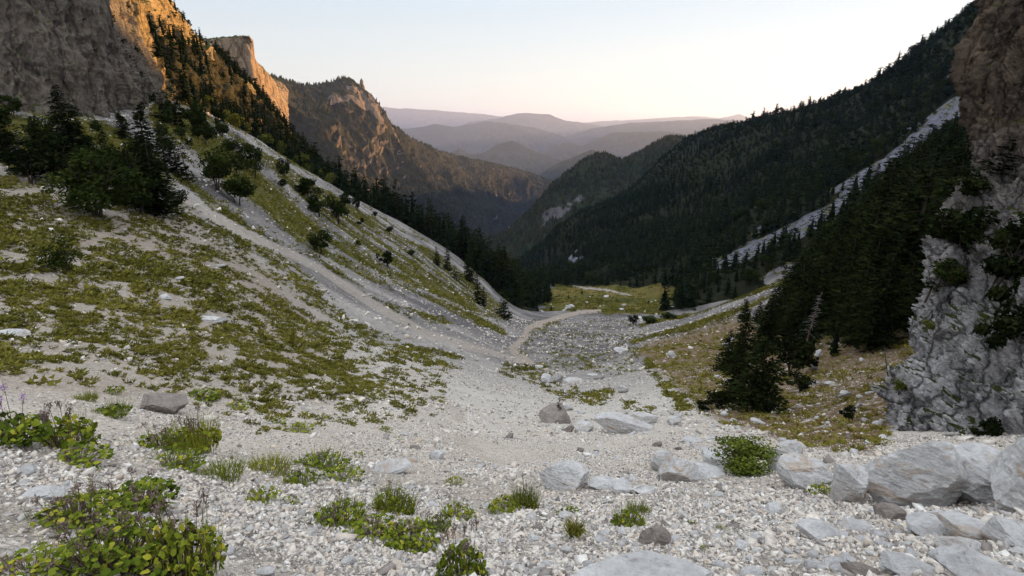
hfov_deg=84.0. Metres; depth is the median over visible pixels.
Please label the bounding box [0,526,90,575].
leafy plant
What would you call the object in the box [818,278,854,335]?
conifer
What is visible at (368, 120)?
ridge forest
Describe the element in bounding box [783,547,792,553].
rock
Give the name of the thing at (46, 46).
limestone cliff
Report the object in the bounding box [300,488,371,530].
leafy plant
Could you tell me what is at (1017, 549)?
rock
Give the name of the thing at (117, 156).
broadleaf tree
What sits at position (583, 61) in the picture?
sky
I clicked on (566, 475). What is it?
boulder
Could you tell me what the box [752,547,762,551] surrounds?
rock
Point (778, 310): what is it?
conifer
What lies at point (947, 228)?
cliff shrub
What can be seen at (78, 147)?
bush
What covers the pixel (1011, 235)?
cliff shrub
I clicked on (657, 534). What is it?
boulder
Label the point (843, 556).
rock
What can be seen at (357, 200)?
shrub
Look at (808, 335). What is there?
dead tree
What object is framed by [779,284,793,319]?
conifer
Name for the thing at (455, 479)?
leafy plant
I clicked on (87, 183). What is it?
broadleaf tree
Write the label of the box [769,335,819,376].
shrub
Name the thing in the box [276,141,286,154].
bush
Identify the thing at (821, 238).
conifer
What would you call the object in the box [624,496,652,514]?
leafy plant
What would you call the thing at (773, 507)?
boulder
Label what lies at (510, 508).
leafy plant
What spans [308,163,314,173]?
bush
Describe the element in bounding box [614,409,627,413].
boulder
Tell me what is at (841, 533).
rock
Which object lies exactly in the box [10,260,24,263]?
boulder
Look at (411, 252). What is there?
broadleaf tree
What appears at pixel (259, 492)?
leafy plant
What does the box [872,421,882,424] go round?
rock
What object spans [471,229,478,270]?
conifer
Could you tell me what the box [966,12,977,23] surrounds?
broadleaf tree
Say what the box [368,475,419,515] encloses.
grass tuft
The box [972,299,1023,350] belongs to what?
cliff shrub
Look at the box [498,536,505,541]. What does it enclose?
rock
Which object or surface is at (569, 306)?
boulder
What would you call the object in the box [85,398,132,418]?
leafy plant
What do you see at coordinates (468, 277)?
conifer
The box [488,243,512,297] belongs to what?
conifer
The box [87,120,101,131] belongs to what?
bush
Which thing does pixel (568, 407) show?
boulder
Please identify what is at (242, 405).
leafy plant
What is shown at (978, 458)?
boulder
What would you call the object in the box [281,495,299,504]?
leafy plant
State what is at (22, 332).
boulder
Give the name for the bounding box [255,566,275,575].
rock
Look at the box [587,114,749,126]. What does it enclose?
distant range
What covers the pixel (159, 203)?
conifer
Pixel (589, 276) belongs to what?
broadleaf tree
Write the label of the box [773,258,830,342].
conifer
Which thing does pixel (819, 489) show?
leafy plant
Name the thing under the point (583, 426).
boulder
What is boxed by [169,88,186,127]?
conifer
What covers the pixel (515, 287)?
conifer
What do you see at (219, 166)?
broadleaf tree
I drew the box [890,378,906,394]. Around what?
cliff shrub
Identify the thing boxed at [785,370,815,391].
shrub
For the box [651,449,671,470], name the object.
boulder
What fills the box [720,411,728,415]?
rock
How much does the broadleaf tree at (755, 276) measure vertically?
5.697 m
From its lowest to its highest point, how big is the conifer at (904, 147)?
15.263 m
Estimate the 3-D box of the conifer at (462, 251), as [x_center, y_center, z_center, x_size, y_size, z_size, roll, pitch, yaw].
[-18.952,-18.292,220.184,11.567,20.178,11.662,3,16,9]
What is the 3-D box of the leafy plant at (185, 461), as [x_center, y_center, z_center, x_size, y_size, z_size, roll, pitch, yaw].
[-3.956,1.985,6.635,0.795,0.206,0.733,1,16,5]
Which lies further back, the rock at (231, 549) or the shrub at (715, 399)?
the shrub at (715, 399)
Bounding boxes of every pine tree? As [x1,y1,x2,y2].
[175,142,197,187]
[450,265,462,279]
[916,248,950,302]
[968,139,1023,176]
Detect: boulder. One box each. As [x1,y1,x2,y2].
[0,329,30,337]
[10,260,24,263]
[17,463,36,474]
[19,485,69,499]
[140,393,188,414]
[159,294,171,299]
[174,276,184,279]
[200,316,227,323]
[374,458,411,473]
[406,456,417,461]
[409,445,420,449]
[429,450,444,459]
[538,403,570,423]
[539,460,589,490]
[541,373,552,382]
[552,371,563,381]
[558,511,572,518]
[563,377,582,382]
[563,424,573,431]
[564,404,572,410]
[565,304,573,308]
[573,550,713,575]
[575,420,593,432]
[588,476,616,489]
[594,412,652,432]
[611,477,631,493]
[614,347,627,351]
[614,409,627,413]
[617,385,628,391]
[632,411,659,422]
[632,485,655,493]
[638,525,670,545]
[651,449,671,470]
[652,441,661,446]
[659,456,698,481]
[668,350,676,358]
[668,415,680,424]
[683,436,701,442]
[688,461,725,479]
[701,447,731,468]
[750,417,765,423]
[765,501,783,513]
[768,439,802,470]
[776,452,832,488]
[795,518,840,539]
[814,349,821,357]
[822,556,842,567]
[824,381,834,384]
[830,463,868,503]
[839,518,873,531]
[839,562,879,575]
[863,441,969,506]
[872,502,906,520]
[878,550,934,575]
[905,511,952,537]
[928,543,1023,575]
[933,536,979,550]
[937,510,985,540]
[953,442,1000,503]
[980,515,1023,547]
[988,437,1023,512]
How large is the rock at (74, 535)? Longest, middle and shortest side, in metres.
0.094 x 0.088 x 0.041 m
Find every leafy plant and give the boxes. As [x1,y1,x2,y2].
[0,382,53,447]
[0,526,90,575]
[2,474,133,538]
[32,401,100,451]
[40,489,180,575]
[57,432,114,469]
[67,388,99,401]
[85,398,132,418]
[92,468,179,514]
[100,379,125,395]
[122,485,228,575]
[124,420,189,452]
[143,438,206,471]
[154,403,225,454]
[181,388,219,402]
[190,451,248,483]
[226,397,250,410]
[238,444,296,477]
[240,483,284,504]
[270,416,286,423]
[275,421,316,433]
[280,460,320,485]
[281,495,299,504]
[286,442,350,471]
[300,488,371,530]
[316,458,364,482]
[342,506,415,540]
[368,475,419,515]
[378,425,392,432]
[380,511,440,553]
[420,505,454,533]
[434,516,490,575]
[440,495,479,521]
[443,469,464,486]
[487,488,521,514]
[507,471,543,509]
[554,504,578,515]
[610,501,648,527]
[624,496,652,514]
[713,524,732,529]
[805,478,830,494]
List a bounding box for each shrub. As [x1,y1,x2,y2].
[0,148,53,183]
[11,132,78,181]
[34,233,83,272]
[163,189,188,209]
[277,179,286,186]
[352,197,359,207]
[378,250,393,266]
[628,315,638,323]
[696,399,712,410]
[704,390,728,407]
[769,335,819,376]
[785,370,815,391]
[839,405,855,419]
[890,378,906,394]
[921,319,937,334]
[928,205,1001,253]
[931,258,972,288]
[932,208,976,239]
[946,167,996,197]
[970,416,1004,436]
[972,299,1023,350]
[980,211,1023,292]
[984,266,1023,307]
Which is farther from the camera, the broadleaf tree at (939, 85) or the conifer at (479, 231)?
the broadleaf tree at (939, 85)
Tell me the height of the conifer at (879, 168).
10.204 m
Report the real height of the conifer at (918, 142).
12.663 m
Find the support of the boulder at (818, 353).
on the hillside terrain at (346, 291)
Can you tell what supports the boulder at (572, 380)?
on the hillside terrain at (346, 291)
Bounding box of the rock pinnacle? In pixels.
[359,78,364,88]
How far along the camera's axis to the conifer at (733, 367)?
25.82 m
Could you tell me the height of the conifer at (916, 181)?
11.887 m
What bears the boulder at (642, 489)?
on the hillside terrain at (346, 291)
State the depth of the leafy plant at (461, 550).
3.35 m
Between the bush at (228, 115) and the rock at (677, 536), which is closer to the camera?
the rock at (677, 536)
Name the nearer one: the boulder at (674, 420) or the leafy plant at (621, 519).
the leafy plant at (621, 519)
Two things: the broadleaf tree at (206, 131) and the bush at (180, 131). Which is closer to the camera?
the bush at (180, 131)
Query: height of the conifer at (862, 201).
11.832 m
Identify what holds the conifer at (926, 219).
on the hillside terrain at (346, 291)
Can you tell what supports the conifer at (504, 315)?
on the hillside terrain at (346, 291)
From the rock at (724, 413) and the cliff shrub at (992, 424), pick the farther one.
the rock at (724, 413)
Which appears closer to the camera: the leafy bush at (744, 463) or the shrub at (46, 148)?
the leafy bush at (744, 463)
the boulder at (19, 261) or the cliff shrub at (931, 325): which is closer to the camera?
the cliff shrub at (931, 325)
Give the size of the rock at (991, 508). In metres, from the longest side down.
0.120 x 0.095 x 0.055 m
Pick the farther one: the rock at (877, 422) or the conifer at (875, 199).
the conifer at (875, 199)
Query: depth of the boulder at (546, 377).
45.37 m
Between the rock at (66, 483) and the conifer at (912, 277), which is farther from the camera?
the conifer at (912, 277)
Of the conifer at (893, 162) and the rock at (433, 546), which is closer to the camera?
the rock at (433, 546)
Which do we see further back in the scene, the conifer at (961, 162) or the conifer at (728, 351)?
the conifer at (961, 162)
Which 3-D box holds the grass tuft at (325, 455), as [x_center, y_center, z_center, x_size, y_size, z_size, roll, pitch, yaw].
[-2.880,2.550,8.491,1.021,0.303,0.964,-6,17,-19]
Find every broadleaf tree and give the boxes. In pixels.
[36,145,152,216]
[93,143,136,175]
[117,176,158,213]
[182,99,206,126]
[196,121,216,144]
[197,145,232,190]
[214,119,221,129]
[219,174,257,205]
[221,138,237,154]
[230,151,245,174]
[238,142,263,179]
[275,158,290,176]
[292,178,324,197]
[305,194,326,216]
[306,230,333,252]
[323,193,349,223]
[338,191,352,207]
[385,225,394,232]
[407,249,415,255]
[583,271,594,285]
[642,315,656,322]
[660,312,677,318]
[708,272,719,284]
[740,269,756,284]
[750,271,760,280]
[760,255,776,271]
[898,122,906,134]
[915,108,931,123]
[933,77,947,95]
[944,56,954,69]
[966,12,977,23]
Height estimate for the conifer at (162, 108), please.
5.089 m
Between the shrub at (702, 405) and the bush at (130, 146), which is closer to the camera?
the shrub at (702, 405)
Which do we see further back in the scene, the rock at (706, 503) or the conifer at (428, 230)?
the conifer at (428, 230)
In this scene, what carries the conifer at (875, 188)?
on the hillside terrain at (346, 291)
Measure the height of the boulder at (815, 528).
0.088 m
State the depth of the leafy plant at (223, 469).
6.52 m
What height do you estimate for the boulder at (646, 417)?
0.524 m
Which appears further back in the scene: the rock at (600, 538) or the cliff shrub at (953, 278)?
the cliff shrub at (953, 278)
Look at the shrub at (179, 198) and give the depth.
54.37 m
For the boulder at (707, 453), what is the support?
on the hillside terrain at (346, 291)
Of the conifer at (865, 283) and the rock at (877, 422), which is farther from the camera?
the conifer at (865, 283)
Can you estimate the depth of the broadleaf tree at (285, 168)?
125.90 m
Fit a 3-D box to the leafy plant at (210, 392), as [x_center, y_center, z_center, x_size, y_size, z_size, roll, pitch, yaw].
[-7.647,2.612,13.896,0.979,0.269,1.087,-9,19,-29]
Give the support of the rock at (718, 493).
on the hillside terrain at (346, 291)
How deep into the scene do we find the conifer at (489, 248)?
218.32 m
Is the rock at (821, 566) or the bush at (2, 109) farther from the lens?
the bush at (2, 109)
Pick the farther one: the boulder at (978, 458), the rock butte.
the rock butte
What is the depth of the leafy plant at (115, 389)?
11.45 m
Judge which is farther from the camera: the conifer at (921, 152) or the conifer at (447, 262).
the conifer at (447, 262)
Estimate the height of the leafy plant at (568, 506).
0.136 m
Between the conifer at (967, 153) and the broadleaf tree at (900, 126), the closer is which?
the conifer at (967, 153)
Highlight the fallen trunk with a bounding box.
[835,392,851,397]
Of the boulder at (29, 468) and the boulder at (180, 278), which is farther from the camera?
the boulder at (180, 278)
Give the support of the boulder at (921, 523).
on the hillside terrain at (346, 291)
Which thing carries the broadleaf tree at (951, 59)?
on the hillside terrain at (346, 291)
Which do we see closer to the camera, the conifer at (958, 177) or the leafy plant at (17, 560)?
the leafy plant at (17, 560)
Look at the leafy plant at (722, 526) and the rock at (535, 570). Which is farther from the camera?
the leafy plant at (722, 526)
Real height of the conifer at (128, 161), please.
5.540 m
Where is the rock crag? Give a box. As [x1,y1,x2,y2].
[346,77,399,142]
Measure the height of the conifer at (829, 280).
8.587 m
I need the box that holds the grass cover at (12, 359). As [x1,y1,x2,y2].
[0,97,959,451]
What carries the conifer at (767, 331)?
on the hillside terrain at (346, 291)
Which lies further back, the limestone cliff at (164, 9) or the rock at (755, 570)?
the limestone cliff at (164, 9)
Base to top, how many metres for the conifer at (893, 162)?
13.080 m
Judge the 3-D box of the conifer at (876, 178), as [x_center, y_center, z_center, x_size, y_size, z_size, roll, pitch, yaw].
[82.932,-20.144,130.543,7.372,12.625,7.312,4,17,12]
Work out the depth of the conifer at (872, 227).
60.70 m
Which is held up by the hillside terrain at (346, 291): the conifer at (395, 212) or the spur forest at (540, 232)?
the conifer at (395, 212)
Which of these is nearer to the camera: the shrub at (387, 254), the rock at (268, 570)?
the rock at (268, 570)
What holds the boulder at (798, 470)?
on the hillside terrain at (346, 291)
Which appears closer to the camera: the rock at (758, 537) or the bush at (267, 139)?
the rock at (758, 537)
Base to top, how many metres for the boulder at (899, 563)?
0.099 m
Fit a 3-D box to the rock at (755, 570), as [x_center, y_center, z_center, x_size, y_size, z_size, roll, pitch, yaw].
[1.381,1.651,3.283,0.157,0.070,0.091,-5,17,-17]
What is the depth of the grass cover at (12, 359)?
32.52 m
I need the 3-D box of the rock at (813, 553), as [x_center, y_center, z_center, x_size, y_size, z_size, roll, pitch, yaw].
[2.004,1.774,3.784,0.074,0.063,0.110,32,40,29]
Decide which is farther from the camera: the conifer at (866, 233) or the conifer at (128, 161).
the conifer at (866, 233)
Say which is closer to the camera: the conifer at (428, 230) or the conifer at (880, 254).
the conifer at (880, 254)
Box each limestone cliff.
[0,0,166,117]
[127,0,326,176]
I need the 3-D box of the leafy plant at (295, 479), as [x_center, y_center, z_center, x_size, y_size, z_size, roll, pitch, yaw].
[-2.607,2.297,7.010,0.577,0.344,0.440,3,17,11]
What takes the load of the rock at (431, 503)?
on the hillside terrain at (346, 291)
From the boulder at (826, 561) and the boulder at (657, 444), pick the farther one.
the boulder at (657, 444)
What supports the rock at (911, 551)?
on the hillside terrain at (346, 291)
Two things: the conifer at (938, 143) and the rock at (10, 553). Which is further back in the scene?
the conifer at (938, 143)
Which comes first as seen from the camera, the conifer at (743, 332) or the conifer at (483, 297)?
the conifer at (743, 332)
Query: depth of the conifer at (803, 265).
72.83 m
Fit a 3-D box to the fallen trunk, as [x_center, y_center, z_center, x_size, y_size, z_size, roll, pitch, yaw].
[13.472,4.356,23.184,1.780,0.526,0.160,-14,21,-39]
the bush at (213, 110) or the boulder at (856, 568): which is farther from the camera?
the bush at (213, 110)
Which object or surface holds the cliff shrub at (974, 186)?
on the rock cliff at (957, 374)
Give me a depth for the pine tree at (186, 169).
66.94 m
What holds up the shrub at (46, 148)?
on the hillside terrain at (346, 291)
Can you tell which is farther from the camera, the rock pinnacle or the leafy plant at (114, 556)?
the rock pinnacle
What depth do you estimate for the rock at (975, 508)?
5.19 m
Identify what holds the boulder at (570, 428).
on the hillside terrain at (346, 291)
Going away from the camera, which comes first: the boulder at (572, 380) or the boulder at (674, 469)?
the boulder at (674, 469)
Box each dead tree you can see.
[803,291,822,341]
[881,346,888,376]
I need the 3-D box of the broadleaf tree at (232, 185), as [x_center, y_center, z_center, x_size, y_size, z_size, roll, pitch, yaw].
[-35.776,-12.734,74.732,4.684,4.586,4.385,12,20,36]
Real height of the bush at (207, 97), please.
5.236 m
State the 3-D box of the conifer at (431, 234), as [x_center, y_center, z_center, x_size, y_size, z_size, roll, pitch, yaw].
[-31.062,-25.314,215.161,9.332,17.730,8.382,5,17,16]
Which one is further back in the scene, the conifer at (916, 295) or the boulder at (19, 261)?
the conifer at (916, 295)
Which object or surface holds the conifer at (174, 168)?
on the hillside terrain at (346, 291)
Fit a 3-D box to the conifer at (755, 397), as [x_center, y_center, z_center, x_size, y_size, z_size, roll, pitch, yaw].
[10.256,3.681,23.417,3.226,3.731,3.230,-14,21,-39]
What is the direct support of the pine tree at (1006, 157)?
on the rock cliff at (957, 374)
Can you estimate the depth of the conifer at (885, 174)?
97.97 m
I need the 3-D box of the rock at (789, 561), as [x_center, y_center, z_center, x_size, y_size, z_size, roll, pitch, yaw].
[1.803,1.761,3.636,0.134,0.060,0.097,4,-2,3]
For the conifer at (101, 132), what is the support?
on the hillside terrain at (346, 291)
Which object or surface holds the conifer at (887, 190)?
on the hillside terrain at (346, 291)
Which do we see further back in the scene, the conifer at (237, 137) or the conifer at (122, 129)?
the conifer at (237, 137)
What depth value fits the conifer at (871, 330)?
40.77 m
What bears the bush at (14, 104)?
on the hillside terrain at (346, 291)
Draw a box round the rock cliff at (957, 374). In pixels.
[869,0,1023,440]
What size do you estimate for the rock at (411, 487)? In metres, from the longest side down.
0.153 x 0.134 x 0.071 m
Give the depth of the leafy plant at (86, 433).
6.22 m
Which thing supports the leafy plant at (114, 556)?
on the hillside terrain at (346, 291)
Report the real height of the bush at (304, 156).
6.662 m
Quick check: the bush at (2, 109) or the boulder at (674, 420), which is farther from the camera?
the bush at (2, 109)
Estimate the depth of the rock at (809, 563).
3.39 m
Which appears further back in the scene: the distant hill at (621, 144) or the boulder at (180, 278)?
the distant hill at (621, 144)
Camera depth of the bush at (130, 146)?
65.05 m
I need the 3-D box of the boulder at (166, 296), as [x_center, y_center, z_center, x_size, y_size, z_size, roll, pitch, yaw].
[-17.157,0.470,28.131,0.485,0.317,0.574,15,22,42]
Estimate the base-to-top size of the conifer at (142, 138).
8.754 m
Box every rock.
[0,551,14,563]
[61,481,69,485]
[61,529,76,538]
[221,544,234,554]
[245,524,253,531]
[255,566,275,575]
[281,523,287,532]
[306,527,318,535]
[327,538,336,542]
[340,555,355,564]
[405,485,414,489]
[427,501,437,505]
[432,543,441,549]
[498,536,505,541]
[502,559,516,565]
[525,567,539,575]
[528,534,539,540]
[542,560,553,565]
[561,545,572,551]
[582,560,593,567]
[596,535,609,542]
[616,527,624,532]
[630,524,637,531]
[671,534,680,540]
[689,530,698,536]
[703,501,710,507]
[710,532,721,538]
[712,560,728,568]
[714,491,723,495]
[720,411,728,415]
[735,539,749,550]
[740,566,763,575]
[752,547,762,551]
[753,535,762,540]
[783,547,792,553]
[783,557,803,565]
[804,558,820,569]
[807,550,818,557]
[813,559,826,569]
[829,561,845,571]
[838,531,847,538]
[839,552,850,560]
[847,555,855,560]
[856,535,872,542]
[864,549,877,555]
[870,529,885,537]
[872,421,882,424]
[874,539,885,545]
[880,566,890,572]
[883,542,895,547]
[904,547,918,555]
[972,506,987,512]
[988,507,998,511]
[1008,547,1023,552]
[1009,561,1023,568]
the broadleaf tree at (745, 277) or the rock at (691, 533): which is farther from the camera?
the broadleaf tree at (745, 277)
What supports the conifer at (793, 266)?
on the hillside terrain at (346, 291)
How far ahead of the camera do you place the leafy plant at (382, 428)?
14.75 m
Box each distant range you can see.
[382,107,500,128]
[401,121,581,153]
[464,113,603,136]
[566,119,743,144]
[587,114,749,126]
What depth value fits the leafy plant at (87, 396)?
10.13 m
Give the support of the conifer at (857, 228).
on the hillside terrain at (346, 291)
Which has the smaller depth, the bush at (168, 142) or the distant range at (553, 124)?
the bush at (168, 142)
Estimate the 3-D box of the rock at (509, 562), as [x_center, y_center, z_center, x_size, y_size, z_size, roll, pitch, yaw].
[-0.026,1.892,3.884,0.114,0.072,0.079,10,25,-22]
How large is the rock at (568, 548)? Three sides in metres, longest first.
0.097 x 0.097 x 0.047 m
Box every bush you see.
[0,94,22,118]
[0,108,11,127]
[20,115,55,137]
[67,144,88,162]
[83,137,98,150]
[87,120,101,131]
[114,112,126,124]
[122,138,152,157]
[152,123,168,135]
[155,135,175,150]
[162,109,173,126]
[164,102,178,116]
[173,126,185,139]
[189,125,200,139]
[204,95,213,106]
[210,106,219,115]
[215,121,229,137]
[220,110,231,121]
[230,113,244,126]
[240,122,251,132]
[257,133,273,144]
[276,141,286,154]
[301,153,308,169]
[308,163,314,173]
[325,172,336,183]
[708,434,782,477]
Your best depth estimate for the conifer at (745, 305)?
95.44 m
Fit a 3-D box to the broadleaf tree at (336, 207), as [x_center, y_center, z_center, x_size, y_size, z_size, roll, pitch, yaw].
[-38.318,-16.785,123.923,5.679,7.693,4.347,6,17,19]
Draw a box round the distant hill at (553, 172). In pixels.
[539,150,596,180]
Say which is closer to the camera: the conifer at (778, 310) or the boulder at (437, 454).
the boulder at (437, 454)
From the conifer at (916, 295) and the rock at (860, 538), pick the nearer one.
the rock at (860, 538)
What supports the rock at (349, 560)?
on the hillside terrain at (346, 291)
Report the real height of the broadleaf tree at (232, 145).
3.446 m
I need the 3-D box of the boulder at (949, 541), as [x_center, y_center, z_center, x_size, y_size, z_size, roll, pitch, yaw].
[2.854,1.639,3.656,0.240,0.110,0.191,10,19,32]
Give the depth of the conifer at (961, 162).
77.20 m
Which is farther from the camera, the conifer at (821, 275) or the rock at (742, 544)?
the conifer at (821, 275)
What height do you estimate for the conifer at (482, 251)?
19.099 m
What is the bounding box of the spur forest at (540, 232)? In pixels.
[483,134,693,263]
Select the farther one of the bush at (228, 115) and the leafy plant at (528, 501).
the bush at (228, 115)
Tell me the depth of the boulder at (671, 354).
56.38 m
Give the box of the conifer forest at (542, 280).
[146,0,974,356]
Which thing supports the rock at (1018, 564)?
on the hillside terrain at (346, 291)
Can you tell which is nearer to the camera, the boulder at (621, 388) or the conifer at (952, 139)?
the boulder at (621, 388)
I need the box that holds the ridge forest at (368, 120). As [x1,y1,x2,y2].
[270,73,551,240]
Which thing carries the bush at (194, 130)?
on the hillside terrain at (346, 291)
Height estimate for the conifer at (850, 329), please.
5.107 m
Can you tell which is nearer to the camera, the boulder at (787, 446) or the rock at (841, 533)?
the rock at (841, 533)
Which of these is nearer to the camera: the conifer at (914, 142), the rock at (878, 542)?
the rock at (878, 542)
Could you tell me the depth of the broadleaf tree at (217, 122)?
116.37 m
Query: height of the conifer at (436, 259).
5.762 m
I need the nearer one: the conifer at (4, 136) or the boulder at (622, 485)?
the boulder at (622, 485)
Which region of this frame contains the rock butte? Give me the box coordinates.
[202,35,288,126]
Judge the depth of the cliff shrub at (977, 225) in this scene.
17.47 m
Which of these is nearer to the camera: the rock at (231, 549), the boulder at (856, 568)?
the boulder at (856, 568)
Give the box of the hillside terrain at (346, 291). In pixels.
[0,7,1023,575]
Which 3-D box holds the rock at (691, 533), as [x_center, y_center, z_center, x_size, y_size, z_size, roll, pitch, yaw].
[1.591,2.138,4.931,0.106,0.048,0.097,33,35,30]
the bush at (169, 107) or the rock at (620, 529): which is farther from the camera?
the bush at (169, 107)
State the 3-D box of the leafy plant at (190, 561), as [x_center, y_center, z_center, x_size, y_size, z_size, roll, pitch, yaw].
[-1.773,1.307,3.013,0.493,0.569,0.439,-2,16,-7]
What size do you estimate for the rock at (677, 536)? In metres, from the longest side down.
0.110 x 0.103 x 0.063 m
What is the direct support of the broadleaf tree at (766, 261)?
on the hillside terrain at (346, 291)
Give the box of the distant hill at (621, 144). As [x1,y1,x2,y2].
[541,131,686,160]
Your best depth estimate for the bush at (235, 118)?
162.20 m
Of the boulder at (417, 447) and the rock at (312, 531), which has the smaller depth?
the rock at (312, 531)
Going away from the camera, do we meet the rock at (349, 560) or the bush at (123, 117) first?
the rock at (349, 560)
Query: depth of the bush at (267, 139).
170.23 m
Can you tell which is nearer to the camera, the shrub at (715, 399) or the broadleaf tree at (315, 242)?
the shrub at (715, 399)
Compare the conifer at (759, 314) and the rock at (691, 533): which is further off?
the conifer at (759, 314)
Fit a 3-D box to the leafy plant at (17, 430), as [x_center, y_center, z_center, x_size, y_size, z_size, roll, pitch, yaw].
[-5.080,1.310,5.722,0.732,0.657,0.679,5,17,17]
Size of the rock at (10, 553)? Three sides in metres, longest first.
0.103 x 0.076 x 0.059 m
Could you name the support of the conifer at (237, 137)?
on the hillside terrain at (346, 291)
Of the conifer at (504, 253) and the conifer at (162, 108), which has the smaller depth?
the conifer at (162, 108)
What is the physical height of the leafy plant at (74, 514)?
0.321 m
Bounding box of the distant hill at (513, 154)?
[450,141,561,174]
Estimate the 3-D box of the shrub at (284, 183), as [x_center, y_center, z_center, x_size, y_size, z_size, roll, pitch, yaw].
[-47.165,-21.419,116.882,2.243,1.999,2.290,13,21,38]
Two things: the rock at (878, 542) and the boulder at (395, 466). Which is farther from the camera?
the boulder at (395, 466)
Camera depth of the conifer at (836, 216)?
118.60 m
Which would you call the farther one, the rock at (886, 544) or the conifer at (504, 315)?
the conifer at (504, 315)
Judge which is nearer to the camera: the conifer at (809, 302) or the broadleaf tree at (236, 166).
the conifer at (809, 302)
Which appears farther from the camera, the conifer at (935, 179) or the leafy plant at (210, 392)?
the conifer at (935, 179)
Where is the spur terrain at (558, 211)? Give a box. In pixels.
[487,138,681,259]
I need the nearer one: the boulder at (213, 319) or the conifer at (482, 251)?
the boulder at (213, 319)
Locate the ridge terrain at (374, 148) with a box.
[272,77,550,241]
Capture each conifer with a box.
[0,95,30,164]
[2,132,42,176]
[21,117,41,149]
[39,85,98,151]
[42,119,69,178]
[72,122,96,154]
[92,125,120,178]
[113,109,131,138]
[118,144,138,175]
[127,105,173,185]
[127,142,185,218]
[151,92,177,121]
[153,117,177,170]
[168,132,187,175]
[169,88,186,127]
[235,133,245,158]
[376,174,394,214]
[390,179,405,222]
[422,197,437,242]
[425,200,436,240]
[432,246,441,265]
[443,244,451,270]
[453,215,477,260]
[461,249,475,284]
[467,229,484,268]
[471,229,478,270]
[471,271,483,304]
[477,227,486,266]
[479,232,487,271]
[480,287,487,306]
[483,236,495,277]
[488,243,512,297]
[493,246,514,296]
[495,291,513,320]
[504,259,527,309]
[709,330,744,371]
[712,337,753,404]
[714,335,791,416]
[721,308,759,370]
[737,298,751,321]
[750,297,783,352]
[751,302,763,323]
[755,295,780,335]
[756,285,784,335]
[770,247,817,318]
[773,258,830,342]
[778,254,801,294]
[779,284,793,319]
[779,288,800,335]
[783,256,833,334]
[796,255,833,307]
[799,233,839,292]
[806,228,816,264]
[808,223,827,261]
[813,202,857,252]
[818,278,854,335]
[820,215,839,245]
[822,261,896,343]
[823,163,948,312]
[831,225,897,313]
[833,204,881,274]
[833,213,868,274]
[834,285,870,347]
[839,192,870,229]
[839,247,915,353]
[842,193,922,292]
[845,200,889,272]
[848,186,870,224]
[850,180,881,229]
[851,194,887,240]
[854,157,907,223]
[866,163,899,200]
[869,165,880,188]
[869,172,880,194]
[876,255,922,328]
[884,158,900,185]
[884,164,918,216]
[890,138,911,164]
[893,267,924,339]
[900,136,918,159]
[900,158,923,194]
[901,168,922,191]
[905,137,930,172]
[905,140,920,167]
[907,191,940,242]
[911,173,942,221]
[911,177,936,222]
[917,175,962,266]
[922,129,948,163]
[936,142,971,201]
[939,120,962,161]
[943,132,972,178]
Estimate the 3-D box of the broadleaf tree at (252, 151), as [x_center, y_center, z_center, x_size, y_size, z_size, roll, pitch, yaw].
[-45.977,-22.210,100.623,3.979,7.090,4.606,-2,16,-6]
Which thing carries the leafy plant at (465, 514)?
on the hillside terrain at (346, 291)
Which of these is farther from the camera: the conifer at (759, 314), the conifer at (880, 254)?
the conifer at (759, 314)
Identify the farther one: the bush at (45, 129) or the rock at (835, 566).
the bush at (45, 129)
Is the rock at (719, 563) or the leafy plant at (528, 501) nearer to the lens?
the rock at (719, 563)
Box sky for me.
[172,0,972,122]
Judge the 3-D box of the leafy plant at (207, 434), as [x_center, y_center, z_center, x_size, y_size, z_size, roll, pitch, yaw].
[-4.414,1.993,7.859,0.928,0.641,0.976,-3,16,-10]
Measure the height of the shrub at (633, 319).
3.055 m
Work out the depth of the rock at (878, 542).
3.93 m
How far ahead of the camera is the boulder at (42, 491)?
4.18 m
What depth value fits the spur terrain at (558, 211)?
1218.37 m
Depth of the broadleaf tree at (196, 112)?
96.99 m
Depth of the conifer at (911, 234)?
49.84 m
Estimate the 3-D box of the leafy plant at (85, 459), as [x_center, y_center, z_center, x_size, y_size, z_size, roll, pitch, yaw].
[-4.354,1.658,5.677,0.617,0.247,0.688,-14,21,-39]
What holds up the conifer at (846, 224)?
on the hillside terrain at (346, 291)
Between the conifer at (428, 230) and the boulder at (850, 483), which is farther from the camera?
the conifer at (428, 230)
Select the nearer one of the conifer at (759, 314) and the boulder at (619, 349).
the boulder at (619, 349)
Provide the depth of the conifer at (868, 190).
121.22 m
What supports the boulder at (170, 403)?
on the hillside terrain at (346, 291)

